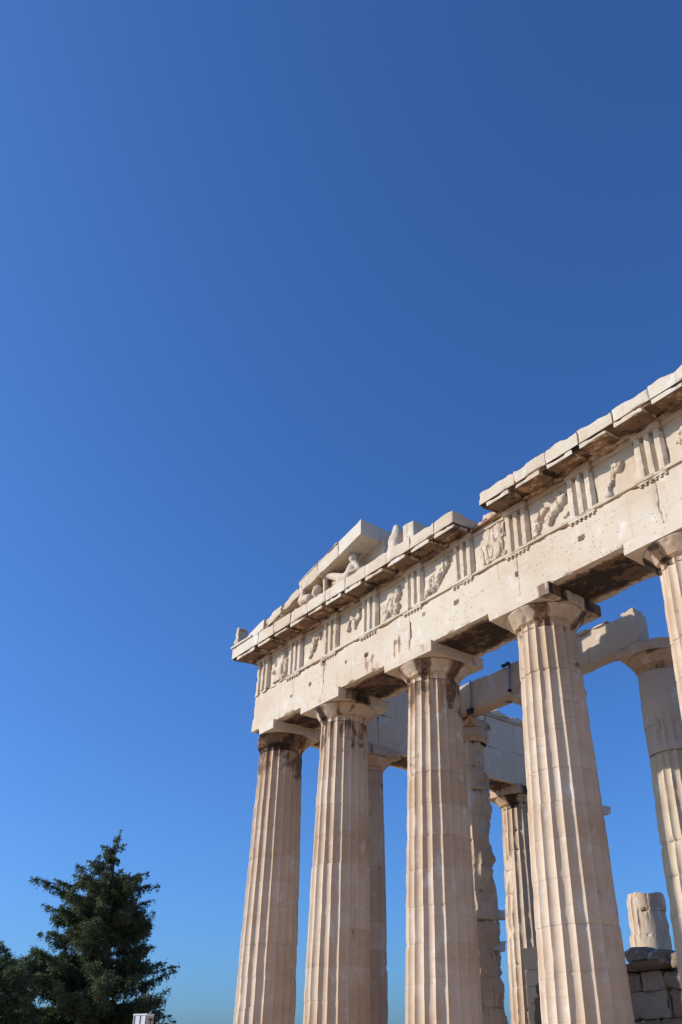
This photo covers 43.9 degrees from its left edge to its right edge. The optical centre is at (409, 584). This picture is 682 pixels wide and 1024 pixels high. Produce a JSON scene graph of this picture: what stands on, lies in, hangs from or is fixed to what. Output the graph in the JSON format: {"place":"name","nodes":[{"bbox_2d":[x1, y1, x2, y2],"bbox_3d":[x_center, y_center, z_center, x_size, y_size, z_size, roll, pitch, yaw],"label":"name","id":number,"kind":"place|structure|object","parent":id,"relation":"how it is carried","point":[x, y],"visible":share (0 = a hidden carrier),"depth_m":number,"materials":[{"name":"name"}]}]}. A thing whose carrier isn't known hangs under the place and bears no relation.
{"place":"outdoors","nodes":[
{"label":"outdoors","id":0,"kind":"place"},
{"bbox_2d":[0,0,681,1023],"label":"sky","id":1,"kind":"structure","parent":0,"point":[278,277],"materials":[{"name":"blue"}]},
{"bbox_2d":[522,947,538,1023],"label":"restored pier","id":2,"kind":"structure","parent":0,"point":[530,959],"depth_m":28.52,"materials":[{"name":"grey stone"}]},
{"bbox_2d":[534,996,541,1023],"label":"stone block","id":3,"kind":"structure","parent":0,"point":[537,1015],"depth_m":26.04,"materials":[{"name":"grey stone"}]},
{"bbox_2d":[535,983,539,995],"bbox_3d":[4.315,12.713,26.517,0.706,0.379,0.602,23,-37,-35],"label":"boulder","id":4,"kind":"object","parent":3,"relation":"on","point":[537,989],"visible":0.12,"depth_m":26.43,"materials":[{"name":"stone"}]},
{"bbox_2d":[513,690,586,705],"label":"doric column","id":5,"kind":"structure","parent":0,"point":[517,698],"depth_m":27.56,"materials":[{"name":"stone"}]},
{"bbox_2d":[602,805,610,815],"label":"doric column","id":6,"kind":"structure","parent":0,"point":[606,810],"depth_m":39.22,"materials":[{"name":"stone"}]},
{"bbox_2d":[616,637,681,988],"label":"doric column","id":7,"kind":"structure","parent":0,"point":[649,663],"depth_m":23.06,"materials":[{"name":"stone"}]},
{"bbox_2d":[460,613,648,718],"bbox_3d":[3.968,2.982,27.957,0.634,1.165,8.975,23,-37,-35],"label":"porch architrave","id":8,"kind":"object","parent":7,"relation":"on","point":[600,645],"visible":0.52,"depth_m":26.16,"materials":[{"name":"stone"}]},
{"bbox_2d":[466,680,473,714],"bbox_3d":[2.086,3.915,29.329,0.136,1.242,0.258,23,-37,-35],"label":"steel strap","id":9,"kind":"object","parent":8,"relation":"attached to","point":[470,710],"visible":1,"depth_m":29.18,"materials":[{"name":"metal"}]},
{"bbox_2d":[501,661,511,691],"bbox_3d":[3.263,3.108,28.226,0.135,1.054,0.340,23,-37,-35],"label":"steel strap","id":10,"kind":"object","parent":8,"relation":"attached to","point":[507,663],"visible":1,"depth_m":28.23,"materials":[{"name":"metal"}]},
{"bbox_2d":[621,607,642,616],"bbox_3d":[6.740,0.934,25.513,0.501,0.227,0.452,23,-37,-35],"label":"loose block","id":11,"kind":"object","parent":8,"relation":"on","point":[631,611],"depth_m":25.36,"materials":[{"name":"stone"}]},
{"bbox_2d":[627,892,671,949],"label":"broken column","id":12,"kind":"structure","parent":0,"point":[648,923],"depth_m":39.21,"materials":[{"name":"stone"}]},
{"bbox_2d":[627,970,681,1023],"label":"ruined wall","id":13,"kind":"structure","parent":0,"point":[656,997],"depth_m":26.20,"materials":[{"name":"stone"}]},
{"bbox_2d":[626,959,677,972],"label":"cornice slab","id":14,"kind":"structure","parent":13,"relation":"on","point":[649,965],"depth_m":26.57,"materials":[{"name":"stone"}]},
{"bbox_2d":[624,947,654,963],"bbox_3d":[7.516,12.036,27.389,0.863,0.475,1.041,23,-37,-35],"label":"boulder","id":15,"kind":"object","parent":14,"relation":"on","point":[635,954],"visible":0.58,"depth_m":27.11,"materials":[{"name":"stone"}]},
{"bbox_2d":[647,949,675,959],"bbox_3d":[8.065,11.862,26.956,0.879,0.371,0.970,23,-37,-35],"label":"boulder","id":16,"kind":"object","parent":14,"relation":"on","point":[655,954],"visible":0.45,"depth_m":26.64,"materials":[{"name":"stone"}]},
{"bbox_2d":[670,952,677,968],"bbox_3d":[8.571,11.585,26.103,0.881,0.502,0.907,23,-37,-35],"label":"boulder","id":17,"kind":"object","parent":13,"relation":"on","point":[673,963],"visible":0.48,"depth_m":26.00,"materials":[{"name":"stone"}]},
{"bbox_3d":[9.222,1.873,13.843,2.074,10.409,2.074,23,-37,-35],"label":"doric column","id":18,"kind":"object","parent":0,"visible":0},
{"bbox_2d":[231,365,681,733],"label":"entablature","id":19,"kind":"structure","parent":18,"relation":"on","point":[574,512],"depth_m":22.81,"materials":[{"name":"stone"}]},
{"bbox_2d":[234,627,247,644],"bbox_3d":[-6.378,2.033,31.961,0.402,0.841,0.374,23,-37,-35],"label":"corner ornament","id":20,"kind":"object","parent":19,"relation":"on","point":[241,634],"visible":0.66,"depth_m":31.92,"materials":[{"name":"stone"}]},
{"bbox_2d":[298,581,312,605],"bbox_3d":[-3.527,0.230,28.888,0.403,1.107,0.693,23,-37,-35],"label":"statue fragment","id":21,"kind":"object","parent":19,"relation":"on","point":[304,598],"visible":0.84,"depth_m":28.61,"materials":[{"name":"grey stone"}]},
{"bbox_2d":[236,519,390,649],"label":"pediment","id":22,"kind":"structure","parent":19,"relation":"on","point":[365,542],"depth_m":28.07,"materials":[{"name":"stone"}]},
{"bbox_2d":[312,583,330,597],"bbox_3d":[-2.980,0.244,28.537,0.691,0.693,0.432,-6,-30,8],"label":"horse head","id":23,"kind":"object","parent":19,"relation":"on","point":[317,590],"visible":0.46,"depth_m":28.42},
{"bbox_2d":[323,553,360,592],"bbox_3d":[-2.217,-0.284,28.017,0.620,1.113,2.227,23,-37,-35],"label":"reclining statue","id":24,"kind":"object","parent":19,"relation":"on","point":[353,566],"visible":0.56,"depth_m":27.66,"materials":[{"name":"stone"}]},
{"bbox_2d":[388,525,402,549],"bbox_3d":[-0.429,-1.265,26.390,0.605,1.383,0.768,23,-37,-35],"label":"statue fragment","id":25,"kind":"object","parent":19,"relation":"on","point":[396,537],"visible":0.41,"depth_m":26.19,"materials":[{"name":"stone"}]},
{"bbox_2d":[403,521,425,540],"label":"marble block","id":26,"kind":"structure","parent":19,"relation":"on","point":[412,528],"depth_m":25.92,"materials":[{"name":"white stone"}]},
{"bbox_3d":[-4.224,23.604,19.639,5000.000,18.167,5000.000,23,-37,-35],"label":"ground","id":27,"kind":"structure","parent":0,"visible":0},
{"bbox_2d":[0,939,42,1023],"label":"cypress tree","id":28,"kind":"object","parent":27,"relation":"on","point":[13,981],"visible":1,"depth_m":38.52,"materials":[{"name":"green plant"}]},
{"bbox_2d":[0,829,179,1023],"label":"cypress tree","id":29,"kind":"object","parent":27,"relation":"on","point":[87,983],"visible":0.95,"depth_m":42.87,"materials":[{"name":"green plant"}]},
{"bbox_2d":[133,1014,153,1023],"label":"site cabinet","id":30,"kind":"object","parent":27,"relation":"on","point":[143,1018],"visible":1,"depth_m":30.70,"materials":[{"name":"grey"}]},
{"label":"temple platform","id":31,"kind":"structure","parent":27,"relation":"on","visible":0},
{"bbox_2d":[233,719,320,1023],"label":"doric column","id":32,"kind":"structure","parent":31,"relation":"on","point":[266,987],"depth_m":26.88,"materials":[{"name":"stone"}]},
{"bbox_2d":[300,686,388,1023],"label":"doric column","id":33,"kind":"structure","parent":31,"relation":"on","point":[337,989],"depth_m":24.44,"materials":[{"name":"stone"}]},
{"bbox_2d":[367,744,400,1023],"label":"doric column","id":34,"kind":"structure","parent":31,"relation":"on","point":[380,760],"depth_m":29.33,"materials":[{"name":"stone"}]},
{"bbox_2d":[384,640,482,1023],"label":"doric column","id":35,"kind":"structure","parent":31,"relation":"on","point":[442,975],"depth_m":21.54,"materials":[{"name":"stone"}]},
{"bbox_2d":[462,716,507,1023],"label":"doric column","id":36,"kind":"structure","parent":31,"relation":"on","point":[489,916],"depth_m":26.97,"materials":[{"name":"stone"}]},
{"bbox_2d":[489,783,536,1023],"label":"doric column","id":37,"kind":"structure","parent":31,"relation":"on","point":[511,802],"depth_m":34.50,"materials":[{"name":"stone"}]},
{"bbox_2d":[310,690,526,790],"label":"side entablature","id":38,"kind":"structure","parent":37,"relation":"on","point":[504,757],"depth_m":35.59,"materials":[{"name":"grey stone"}]},
{"bbox_2d":[488,581,634,1023],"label":"doric column","id":39,"kind":"structure","parent":31,"relation":"on","point":[582,974],"depth_m":18.64,"materials":[{"name":"stone"}]},
{"bbox_2d":[623,515,681,717],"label":"doric column","id":40,"kind":"structure","parent":31,"relation":"on","point":[657,550],"depth_m":18.40,"materials":[{"name":"stone"}]}
]}

